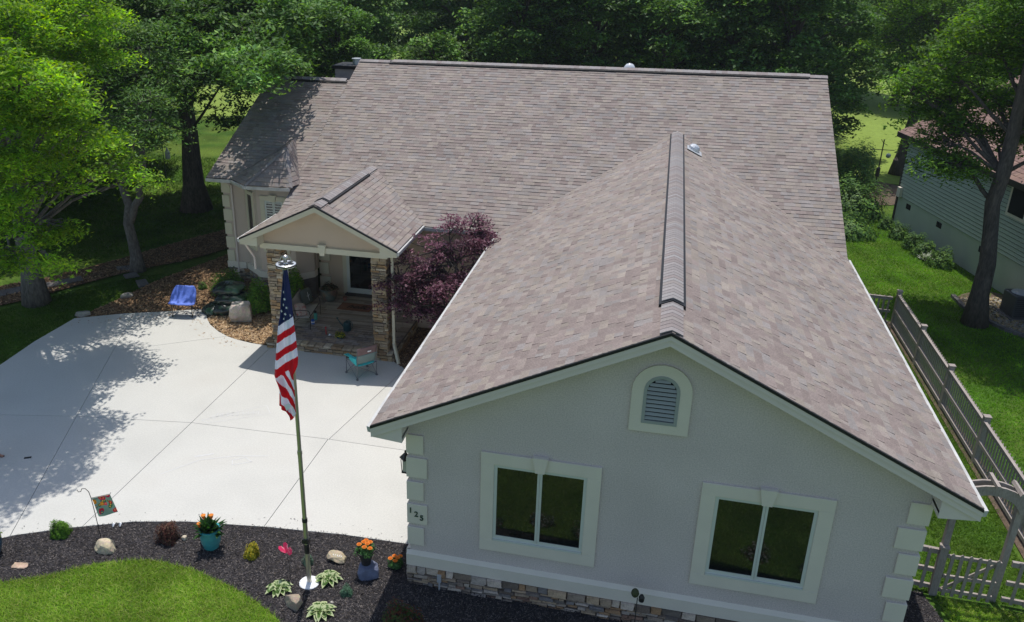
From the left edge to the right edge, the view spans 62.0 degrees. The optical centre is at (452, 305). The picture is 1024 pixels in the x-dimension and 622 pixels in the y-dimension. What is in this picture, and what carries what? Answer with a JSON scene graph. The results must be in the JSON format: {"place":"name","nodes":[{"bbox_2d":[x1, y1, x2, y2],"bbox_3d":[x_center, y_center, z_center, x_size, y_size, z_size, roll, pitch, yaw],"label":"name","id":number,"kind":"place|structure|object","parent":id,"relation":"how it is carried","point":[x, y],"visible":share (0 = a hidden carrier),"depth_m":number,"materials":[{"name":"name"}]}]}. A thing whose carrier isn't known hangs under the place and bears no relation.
{"place":"outdoors","nodes":[
{"label":"outdoors","id":0,"kind":"place"},
{"bbox_2d":[0,153,224,276],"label":"lawn grass","id":1,"kind":"structure","parent":0,"point":[147,206],"depth_m":41.42,"materials":[{"name":"green plant"}]},
{"bbox_2d":[0,229,228,304],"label":"bark path","id":2,"kind":"structure","parent":0,"point":[103,274],"depth_m":35.32,"materials":[{"name":"brown wood"}]},
{"bbox_2d":[46,276,82,286],"bbox_3d":[-15.151,-0.886,32.755,1.738,0.060,0.563,-16,27,-34],"label":"stepping stone","id":3,"kind":"object","parent":2,"relation":"on","point":[69,281],"visible":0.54,"depth_m":32.82,"materials":[{"name":"grey stone"}]},
{"bbox_2d":[0,557,279,621],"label":"front lawn","id":4,"kind":"structure","parent":0,"point":[174,593],"depth_m":16.78,"materials":[{"name":"green plant"}]},
{"bbox_2d":[0,309,408,543],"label":"driveway","id":5,"kind":"structure","parent":0,"point":[123,407],"depth_m":22.45,"materials":[{"name":"concrete"}]},
{"bbox_2d":[168,285,200,317],"bbox_3d":[-9.385,-0.155,29.723,0.983,1.018,0.592,3,23,7],"label":"camping chair","id":6,"kind":"object","parent":5,"relation":"on","point":[184,295],"visible":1,"depth_m":29.70,"materials":[{"name":"blue fabric"}]},
{"bbox_2d":[344,344,377,380],"bbox_3d":[-2.723,1.584,25.550,0.865,1.051,0.805,-14,27,-31],"label":"camping chair","id":7,"kind":"object","parent":5,"relation":"on","point":[366,356],"visible":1,"depth_m":25.31,"materials":[{"name":"teal fabric"}]},
{"bbox_2d":[0,0,1023,621],"bbox_3d":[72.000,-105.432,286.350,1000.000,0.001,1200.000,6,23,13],"label":"ground","id":8,"kind":"structure","parent":0,"point":[214,144],"depth_m":33.09,"materials":[{"name":"green plant"}]},
{"bbox_2d":[20,0,134,197],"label":"woodland tree","id":9,"kind":"object","parent":8,"relation":"on","point":[80,194],"depth_m":42.65,"materials":[{"name":"green plant"}]},
{"bbox_2d":[0,0,175,307],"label":"oak tree","id":10,"kind":"object","parent":8,"relation":"on","point":[34,30],"visible":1,"depth_m":23.11,"materials":[{"name":"green plant"}]},
{"bbox_2d":[0,272,181,362],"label":"lawn grass","id":11,"kind":"structure","parent":8,"relation":"on","point":[72,306],"depth_m":30.24,"materials":[{"name":"green plant"}]},
{"bbox_2d":[31,15,218,272],"bbox_3d":[-11.871,-5.934,32.544,6.944,9.692,10.246,-15,27,-32],"label":"forked tree","id":12,"kind":"object","parent":8,"relation":"on","point":[141,99],"visible":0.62,"depth_m":31.95,"materials":[{"name":"green plant"}]},
{"bbox_2d":[77,253,312,344],"bbox_3d":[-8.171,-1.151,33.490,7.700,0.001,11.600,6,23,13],"label":"wood chip bed","id":13,"kind":"object","parent":8,"relation":"on","point":[159,297],"visible":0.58,"depth_m":31.33,"materials":[{"name":"brown wood"}]},
{"bbox_2d":[208,306,272,344],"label":"wood chips","id":14,"kind":"object","parent":13,"relation":"on","point":[229,328],"visible":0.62,"depth_m":28.91,"materials":[{"name":"beige wood"}]},
{"bbox_2d":[201,301,215,315],"bbox_3d":[-8.496,0.101,30.074,0.600,0.358,0.712,26,45,36],"label":"mulch bag","id":15,"kind":"object","parent":14,"relation":"on","point":[207,309],"visible":0.69,"depth_m":29.88,"materials":[{"name":"plastic"}]},
{"bbox_2d":[212,303,230,315],"bbox_3d":[-7.892,0.058,30.071,1.120,0.443,0.866,0,28,0],"label":"mulch bag","id":16,"kind":"object","parent":14,"relation":"on","point":[221,309],"visible":0.46,"depth_m":29.74,"materials":[{"name":"plastic"}]},
{"bbox_2d":[214,291,248,304],"bbox_3d":[-7.782,-0.276,30.174,1.200,0.431,0.843,6,30,5],"label":"mulch bag","id":17,"kind":"object","parent":16,"relation":"on","point":[225,299],"visible":0.58,"depth_m":29.88,"materials":[{"name":"plastic"}]},
{"bbox_2d":[211,280,245,294],"bbox_3d":[-7.972,-0.643,30.310,1.100,0.408,0.849,3,29,13],"label":"mulch bag","id":18,"kind":"object","parent":17,"relation":"on","point":[230,287],"visible":1,"depth_m":30.05,"materials":[{"name":"plastic"}]},
{"bbox_2d":[229,301,251,321],"bbox_3d":[-7.294,0.218,29.367,0.763,0.724,0.627,1,23,2],"label":"boulder","id":19,"kind":"object","parent":14,"relation":"on","point":[240,311],"visible":1,"depth_m":29.14,"materials":[{"name":"grey stone"}]},
{"bbox_2d":[243,277,270,314],"bbox_3d":[-6.852,-0.463,29.910,1.164,1.231,1.111,-13,26,-29],"label":"garden shrub","id":20,"kind":"object","parent":13,"relation":"on","point":[255,298],"visible":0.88,"depth_m":29.70,"materials":[{"name":"green plant"}]},
{"bbox_2d":[201,275,319,311],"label":"planting bank","id":21,"kind":"structure","parent":13,"relation":"on","point":[243,289],"depth_m":31.16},
{"bbox_2d":[207,266,246,295],"bbox_3d":[-8.281,-0.984,31.154,1.326,1.030,1.396,-14,26,-30],"label":"garden shrub","id":22,"kind":"object","parent":21,"relation":"on","point":[226,277],"visible":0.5,"depth_m":31.01,"materials":[{"name":"green plant"}]},
{"bbox_2d":[288,272,304,297],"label":"garden shrub","id":23,"kind":"object","parent":21,"relation":"on","point":[296,283],"visible":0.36,"depth_m":29.55,"materials":[{"name":"green plant"}]},
{"bbox_2d":[57,0,353,213],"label":"maple tree","id":24,"kind":"object","parent":8,"relation":"on","point":[266,36],"visible":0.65,"depth_m":33.97,"materials":[{"name":"green plant"}]},
{"bbox_2d":[282,0,395,77],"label":"woodland tree","id":25,"kind":"object","parent":8,"relation":"on","point":[327,59],"visible":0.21,"depth_m":41.62,"materials":[{"name":"green plant"}]},
{"bbox_2d":[296,0,408,70],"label":"woodland tree","id":26,"kind":"object","parent":8,"relation":"on","point":[385,39],"visible":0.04,"depth_m":61.77,"materials":[{"name":"green plant"}]},
{"bbox_2d":[304,0,418,76],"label":"woodland tree","id":27,"kind":"object","parent":8,"relation":"on","point":[374,7],"visible":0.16,"depth_m":50.10,"materials":[{"name":"green plant"}]},
{"bbox_2d":[399,328,430,368],"bbox_3d":[-0.063,1.596,26.964,3.570,0.001,4.000,6,23,13],"label":"soil bed","id":28,"kind":"object","parent":8,"relation":"on","point":[411,356],"visible":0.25,"depth_m":27.69,"materials":[{"name":"black soil"}]},
{"bbox_2d":[392,327,431,367],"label":"bark chips","id":29,"kind":"object","parent":28,"relation":"on","point":[407,348],"visible":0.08,"depth_m":27.59,"materials":[{"name":"brown wood"}]},
{"bbox_2d":[367,211,500,327],"bbox_3d":[-0.263,-0.490,26.005,4.362,4.621,3.661,6,23,13],"label":"japanese maple","id":30,"kind":"object","parent":28,"relation":"on","point":[478,239],"visible":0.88,"depth_m":25.48,"materials":[{"name":"purple plant"}]},
{"bbox_2d":[398,28,469,61],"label":"woodland tree","id":31,"kind":"object","parent":8,"relation":"on","point":[442,42],"visible":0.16,"depth_m":47.37,"materials":[{"name":"green plant"}]},
{"bbox_2d":[384,0,545,62],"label":"woodland tree","id":32,"kind":"object","parent":8,"relation":"on","point":[422,8],"visible":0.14,"depth_m":56.80,"materials":[{"name":"green plant"}]},
{"bbox_2d":[0,520,943,621],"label":"mulch bed","id":33,"kind":"object","parent":8,"relation":"on","point":[266,596],"visible":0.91,"depth_m":17.64,"materials":[{"name":"brown wood"}]},
{"bbox_2d":[49,519,72,539],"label":"boxwood","id":34,"kind":"object","parent":33,"relation":"on","point":[60,529],"visible":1,"depth_m":18.45,"materials":[{"name":"green plant"}]},
{"bbox_2d":[77,488,110,535],"bbox_3d":[-7.649,4.476,18.319,0.852,1.233,0.016,6,23,13],"label":"flag stand","id":35,"kind":"object","parent":33,"relation":"on","point":[93,506],"visible":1,"depth_m":18.21,"materials":[{"name":"black metal"}]},
{"bbox_2d":[92,495,117,516],"bbox_3d":[-7.446,4.272,18.159,0.578,0.635,0.044,5,23,10],"label":"garden flag","id":36,"kind":"object","parent":35,"relation":"hanging from","point":[105,505],"visible":1,"depth_m":18.18,"materials":[{"name":"fabric"}]},
{"bbox_2d":[94,538,115,554],"bbox_3d":[-7.411,5.130,18.114,0.461,0.330,0.325,4,23,8],"label":"garden rock","id":37,"kind":"object","parent":33,"relation":"on","point":[104,546],"visible":1,"depth_m":18.00,"materials":[{"name":"beige stone"}]},
{"bbox_2d":[153,520,180,546],"bbox_3d":[-6.186,4.867,18.376,0.529,0.526,0.471,6,23,13],"label":"barberry","id":38,"kind":"object","parent":33,"relation":"on","point":[168,531],"visible":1,"depth_m":18.27,"materials":[{"name":"brown plant"}]},
{"bbox_2d":[198,523,220,550],"bbox_3d":[-5.163,4.959,18.134,0.450,0.510,0.450,6,23,13],"label":"planter","id":39,"kind":"object","parent":33,"relation":"on","point":[210,542],"visible":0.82,"depth_m":17.95,"materials":[{"name":"teal ceramic"}]},
{"bbox_2d":[194,513,226,538],"bbox_3d":[-5.151,4.565,18.033,0.734,0.455,0.767,-5,23,-13],"label":"calla lily","id":40,"kind":"object","parent":39,"relation":"on","point":[205,525],"visible":1,"depth_m":17.97,"materials":[{"name":"green plant"}]},
{"bbox_2d":[243,541,259,560],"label":"golden shrub","id":41,"kind":"object","parent":33,"relation":"on","point":[251,552],"visible":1,"depth_m":17.88,"materials":[{"name":"yellow plant"}]},
{"bbox_2d":[265,579,292,596],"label":"hosta","id":42,"kind":"object","parent":33,"relation":"on","point":[281,586],"visible":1,"depth_m":16.97,"materials":[{"name":"green plant"}]},
{"bbox_2d":[285,594,302,611],"bbox_3d":[-3.105,5.762,16.597,0.268,0.314,0.430,-14,26,-30],"label":"garden rock","id":43,"kind":"object","parent":33,"relation":"on","point":[294,602],"visible":1,"depth_m":16.48,"materials":[{"name":"beige stone"}]},
{"bbox_2d":[275,255,319,589],"bbox_3d":[-2.882,2.375,15.881,0.410,7.035,0.410,6,23,13],"label":"flagpole","id":44,"kind":"object","parent":33,"relation":"on","point":[308,582],"visible":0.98,"depth_m":16.34,"materials":[{"name":"silver metal"}]},
{"bbox_2d":[274,269,297,420],"bbox_3d":[-3.000,0.736,15.089,0.524,2.953,0.153,6,23,13],"label":"flag","id":45,"kind":"object","parent":44,"relation":"hanging from","point":[286,362],"visible":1,"depth_m":15.11,"materials":[{"name":"fabric"}]},
{"bbox_2d":[306,601,335,621],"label":"hosta","id":46,"kind":"object","parent":33,"relation":"on","point":[318,610],"visible":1,"depth_m":16.37,"materials":[{"name":"green plant"}]},
{"bbox_2d":[315,569,342,587],"bbox_3d":[-2.521,5.521,17.282,0.502,0.119,0.548,18,28,36],"label":"hosta","id":47,"kind":"object","parent":33,"relation":"on","point":[329,576],"visible":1,"depth_m":17.25,"materials":[{"name":"green plant"}]},
{"bbox_2d":[327,550,345,563],"bbox_3d":[-2.422,5.281,17.845,0.411,0.176,0.275,9,24,19],"label":"engraved stone","id":48,"kind":"object","parent":33,"relation":"on","point":[337,556],"visible":1,"depth_m":17.78,"materials":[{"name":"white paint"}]},
{"bbox_2d":[340,583,353,598],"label":"lavender tuft","id":49,"kind":"object","parent":33,"relation":"on","point":[345,591],"visible":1,"depth_m":16.85,"materials":[{"name":"green plant"}]},
{"bbox_2d":[357,560,378,580],"bbox_3d":[-1.716,5.449,17.432,0.436,0.399,0.385,1,23,2],"label":"pot pedestal","id":50,"kind":"object","parent":33,"relation":"on","point":[370,572],"visible":0.91,"depth_m":17.29,"materials":[{"name":"blue ceramic"}]},
{"bbox_2d":[357,545,374,565],"bbox_3d":[-1.764,5.130,17.340,0.370,0.340,0.370,6,23,13],"label":"planter","id":51,"kind":"object","parent":50,"relation":"on","point":[366,561],"visible":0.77,"depth_m":17.25,"materials":[{"name":"black plastic"}]},
{"bbox_2d":[353,538,376,558],"bbox_3d":[-1.775,4.906,17.244,0.444,0.258,0.425,6,23,13],"label":"marigold","id":52,"kind":"object","parent":51,"relation":"in","point":[360,547],"visible":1,"depth_m":17.18,"materials":[{"name":"orange plant"}]},
{"bbox_2d":[381,596,425,621],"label":"nandina","id":53,"kind":"object","parent":33,"relation":"on","point":[394,616],"visible":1,"depth_m":16.07,"materials":[{"name":"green plant"}]},
{"bbox_2d":[631,588,644,621],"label":"garden stake","id":54,"kind":"object","parent":33,"relation":"on","point":[634,592],"visible":1,"depth_m":15.61,"materials":[{"name":"black metal"}]},
{"bbox_2d":[449,0,599,65],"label":"woodland tree","id":55,"kind":"object","parent":8,"relation":"on","point":[539,15],"visible":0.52,"depth_m":48.29,"materials":[{"name":"green plant"}]},
{"bbox_2d":[536,0,630,64],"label":"woodland tree","id":56,"kind":"object","parent":8,"relation":"on","point":[610,56],"visible":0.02,"depth_m":59.21,"materials":[{"name":"green plant"}]},
{"bbox_2d":[205,58,988,621],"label":"house","id":57,"kind":"structure","parent":8,"relation":"on","point":[659,364],"depth_m":16.82,"materials":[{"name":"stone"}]},
{"bbox_2d":[245,190,257,250],"bbox_3d":[-7.191,-3.062,30.362,0.050,2.160,0.600,-15,27,-33],"label":"window","id":58,"kind":"structure","parent":57,"relation":"in","point":[248,194],"depth_m":30.24,"materials":[{"name":"white glass"}]},
{"bbox_2d":[259,195,289,253],"bbox_3d":[-6.227,-2.856,29.749,1.000,2.100,0.100,6,23,13],"label":"window","id":59,"kind":"structure","parent":57,"relation":"in","point":[273,203],"depth_m":29.55,"materials":[{"name":"white plastic"}]},
{"bbox_2d":[292,288,320,329],"bbox_3d":[-4.950,0.080,28.606,0.708,0.967,1.329,3,23,5],"label":"porch bench","id":60,"kind":"object","parent":57,"relation":"on","point":[310,307],"visible":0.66,"depth_m":28.56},
{"bbox_2d":[300,287,312,304],"bbox_3d":[-4.984,-0.330,28.971,0.194,0.540,0.540,-4,17,32],"label":"cushion","id":61,"kind":"object","parent":60,"relation":"on","point":[306,296],"visible":0.97,"depth_m":28.86,"materials":[{"name":"grey fabric"}]},
{"bbox_2d":[319,285,337,301],"bbox_3d":[-4.427,-0.432,30.487,0.680,0.470,0.680,6,23,13],"label":"planter","id":62,"kind":"object","parent":57,"relation":"on","point":[328,296],"visible":0.81,"depth_m":30.26,"materials":[{"name":"ceramic"}]},
{"bbox_2d":[337,302,372,311],"bbox_3d":[-3.407,0.045,29.928,1.200,0.022,0.600,6,23,13],"label":"doormat","id":63,"kind":"object","parent":57,"relation":"on","point":[353,307],"visible":0.92,"depth_m":29.88,"materials":[{"name":"brown fabric"}]},
{"bbox_2d":[342,255,371,297],"bbox_3d":[-3.332,-1.652,30.477,1.370,2.750,0.279,6,23,13],"label":"front door","id":64,"kind":"structure","parent":57,"relation":"in","point":[357,273],"depth_m":30.79,"materials":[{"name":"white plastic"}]},
{"bbox_2d":[479,451,601,566],"bbox_3d":[1.603,3.802,15.880,2.222,2.254,0.100,6,23,13],"label":"window","id":65,"kind":"structure","parent":57,"relation":"in","point":[568,496],"depth_m":15.90,"materials":[{"name":"paint"}]},
{"bbox_2d":[689,481,836,603],"bbox_3d":[5.435,4.189,15.001,2.197,2.254,0.100,6,23,13],"label":"window","id":66,"kind":"structure","parent":57,"relation":"in","point":[796,530],"depth_m":15.02,"materials":[{"name":"paint"}]},
{"bbox_2d":[507,0,686,68],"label":"woodland tree","id":67,"kind":"object","parent":8,"relation":"on","point":[592,34],"visible":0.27,"depth_m":47.74,"materials":[{"name":"green plant"}]},
{"bbox_2d":[604,0,726,70],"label":"woodland tree","id":68,"kind":"object","parent":8,"relation":"on","point":[685,21],"visible":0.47,"depth_m":46.37,"materials":[{"name":"green plant"}]},
{"bbox_2d":[667,0,802,72],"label":"woodland tree","id":69,"kind":"object","parent":8,"relation":"on","point":[734,11],"visible":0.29,"depth_m":46.67,"materials":[{"name":"green plant"}]},
{"bbox_2d":[712,0,890,138],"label":"woodland tree","id":70,"kind":"object","parent":8,"relation":"on","point":[811,41],"visible":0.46,"depth_m":45.19,"materials":[{"name":"green plant"}]},
{"bbox_2d":[835,135,879,190],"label":"garden shrub","id":71,"kind":"object","parent":8,"relation":"on","point":[851,153],"visible":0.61,"depth_m":46.59,"materials":[{"name":"green plant"}]},
{"bbox_2d":[842,212,879,241],"bbox_3d":[18.441,-3.671,38.899,2.364,1.123,2.467,6,23,13],"label":"garden shrub","id":72,"kind":"object","parent":8,"relation":"on","point":[854,231],"visible":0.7,"depth_m":38.35,"materials":[{"name":"green plant"}]},
{"bbox_2d":[839,171,892,223],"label":"garden shrub","id":73,"kind":"object","parent":8,"relation":"on","point":[857,203],"visible":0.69,"depth_m":41.07,"materials":[{"name":"green plant"}]},
{"bbox_2d":[840,180,897,204],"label":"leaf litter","id":74,"kind":"object","parent":8,"relation":"on","point":[892,197],"visible":0.22,"depth_m":46.13,"materials":[{"name":"brown plant"}]},
{"bbox_2d":[871,139,897,187],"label":"feeder pole","id":75,"kind":"object","parent":74,"relation":"on","point":[888,155],"visible":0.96,"depth_m":45.35,"materials":[{"name":"black metal"}]},
{"bbox_2d":[869,293,892,323],"bbox_3d":[13.624,-0.078,29.778,3.127,1.225,0.170,8,24,18],"label":"picket fence","id":76,"kind":"object","parent":8,"relation":"on","point":[883,297],"visible":0.19,"depth_m":29.28,"materials":[{"name":"grey wood"}]},
{"bbox_2d":[877,216,894,229],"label":"foundation shrub","id":77,"kind":"object","parent":8,"relation":"on","point":[885,224],"visible":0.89,"depth_m":39.84,"materials":[{"name":"green plant"}]},
{"bbox_2d":[887,221,912,240],"bbox_3d":[20.396,-3.498,38.607,1.065,0.944,1.066,6,23,13],"label":"foundation shrub","id":78,"kind":"object","parent":8,"relation":"on","point":[898,232],"visible":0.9,"depth_m":38.46,"materials":[{"name":"green plant"}]},
{"bbox_2d":[900,232,928,250],"bbox_3d":[20.280,-2.891,37.252,1.106,0.870,1.003,6,23,13],"label":"foundation shrub","id":79,"kind":"object","parent":8,"relation":"on","point":[911,241],"visible":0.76,"depth_m":37.06,"materials":[{"name":"green plant"}]},
{"bbox_2d":[910,239,935,257],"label":"foundation shrub","id":80,"kind":"object","parent":8,"relation":"on","point":[922,247],"visible":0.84,"depth_m":36.22,"materials":[{"name":"green plant"}]},
{"bbox_2d":[913,543,950,595],"bbox_3d":[9.148,5.181,17.094,1.306,1.175,0.170,8,24,18],"label":"picket fence","id":81,"kind":"object","parent":8,"relation":"on","point":[937,569],"visible":0.39,"depth_m":16.90,"materials":[{"name":"grey wood"}]},
{"bbox_2d":[938,554,1002,602],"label":"garden gate","id":82,"kind":"structure","parent":81,"relation":"attached to","point":[967,577],"depth_m":16.73,"materials":[{"name":"grey wood"}]},
{"bbox_2d":[924,245,954,270],"bbox_3d":[20.261,-2.038,35.057,1.101,0.967,1.128,-6,23,-16],"label":"foundation shrub","id":83,"kind":"object","parent":8,"relation":"on","point":[940,259],"visible":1,"depth_m":34.94,"materials":[{"name":"green plant"}]},
{"bbox_2d":[873,0,1023,328],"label":"oak tree","id":84,"kind":"object","parent":8,"relation":"on","point":[984,94],"visible":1,"depth_m":28.24,"materials":[{"name":"green plant"}]},
{"bbox_2d":[887,321,1023,557],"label":"side strip","id":85,"kind":"object","parent":8,"relation":"on","point":[1018,542],"visible":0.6,"depth_m":22.01,"materials":[{"name":"brown soil"}]},
{"bbox_2d":[890,289,1023,543],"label":"picket fence","id":86,"kind":"object","parent":85,"relation":"on","point":[944,396],"visible":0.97,"depth_m":23.00,"materials":[{"name":"grey wood"}]},
{"bbox_2d":[1000,560,1023,607],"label":"picket fence","id":87,"kind":"object","parent":85,"relation":"on","point":[1017,584],"visible":1,"depth_m":16.58,"materials":[{"name":"grey wood"}]},
{"bbox_2d":[891,76,1023,293],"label":"neighbour house","id":88,"kind":"structure","parent":8,"relation":"on","point":[944,215],"depth_m":35.22,"materials":[{"name":"green"}]},
{"bbox_2d":[1005,187,1023,222],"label":"window","id":89,"kind":"structure","parent":88,"relation":"in","point":[1015,206],"depth_m":31.57,"materials":[{"name":"paint"}]},
{"bbox_2d":[941,472,1023,601],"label":"garden arbor","id":90,"kind":"object","parent":8,"relation":"on","point":[994,486],"visible":0.61,"depth_m":16.20,"materials":[{"name":"grey wood"}]},
{"bbox_2d":[958,292,1023,336],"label":"gravel pad","id":91,"kind":"object","parent":8,"relation":"on","point":[992,294],"visible":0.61,"depth_m":31.95,"materials":[{"name":"beige gravel"}]},
{"bbox_2d":[950,294,1023,337],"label":"brick edging","id":92,"kind":"object","parent":91,"relation":"on","point":[957,300],"visible":0.62,"depth_m":29.43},
{"bbox_2d":[959,297,1023,332],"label":"gravel","id":93,"kind":"structure","parent":91,"relation":"on","point":[993,304],"depth_m":30.14,"materials":[{"name":"grey gravel"}]},
{"bbox_2d":[995,289,1023,320],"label":"air conditioner","id":94,"kind":"object","parent":93,"relation":"on","point":[1011,306],"visible":1,"depth_m":30.00,"materials":[{"name":"black metal"}]},
{"bbox_2d":[160,26,965,183],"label":"lawn","id":95,"kind":"structure","parent":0,"point":[873,128],"depth_m":66.10,"materials":[{"name":"green plant"}]},
{"bbox_2d":[371,0,436,51],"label":"woodland tree","id":96,"kind":"object","parent":95,"relation":"on","point":[395,9],"visible":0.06,"depth_m":82.38,"materials":[{"name":"green plant"}]},
{"bbox_2d":[429,0,526,57],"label":"woodland tree","id":97,"kind":"object","parent":95,"relation":"on","point":[457,2],"visible":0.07,"depth_m":84.06,"materials":[{"name":"green plant"}]},
{"bbox_2d":[770,0,893,140],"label":"woodland tree","id":98,"kind":"object","parent":95,"relation":"on","point":[865,56],"visible":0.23,"depth_m":52.29,"materials":[{"name":"green plant"}]},
{"bbox_2d":[819,0,907,84],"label":"woodland tree","id":99,"kind":"object","parent":95,"relation":"on","point":[876,3],"visible":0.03,"depth_m":74.80,"materials":[{"name":"green plant"}]},
{"bbox_2d":[845,0,961,105],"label":"woodland tree","id":100,"kind":"object","parent":95,"relation":"on","point":[890,71],"visible":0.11,"depth_m":69.83,"materials":[{"name":"green plant"}]},
{"bbox_2d":[848,0,1018,175],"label":"bare trunk tree","id":101,"kind":"object","parent":95,"relation":"on","point":[925,8],"visible":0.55,"depth_m":46.97,"materials":[{"name":"green plant"}]},
{"bbox_2d":[924,0,1023,117],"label":"woodland tree","id":102,"kind":"object","parent":95,"relation":"on","point":[1006,77],"visible":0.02,"depth_m":49.71,"materials":[{"name":"green plant"}]},
{"bbox_2d":[846,218,1023,533],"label":"lawn grass","id":103,"kind":"structure","parent":0,"point":[950,287],"depth_m":29.53,"materials":[{"name":"green plant"}]},
{"bbox_2d":[886,324,1023,605],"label":"lawn grass","id":104,"kind":"structure","parent":0,"point":[996,551],"depth_m":18.66,"materials":[{"name":"green plant"}]},
{"bbox_2d":[934,592,1023,621],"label":"lawn grass","id":105,"kind":"structure","parent":0,"point":[966,606],"depth_m":16.60,"materials":[{"name":"green plant"}]},
{"bbox_3d":[-1.167,5.394,17.678,0.240,0.100,0.240,6,23,13],"label":"planter","id":106,"kind":"object","parent":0,"visible":0},
{"bbox_2d":[387,554,403,569],"bbox_3d":[-1.183,5.290,17.613,0.341,0.217,0.371,-4,23,-11],"label":"marigold","id":107,"kind":"object","parent":106,"relation":"in","point":[396,562],"visible":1,"depth_m":17.57,"materials":[{"name":"orange plant"}]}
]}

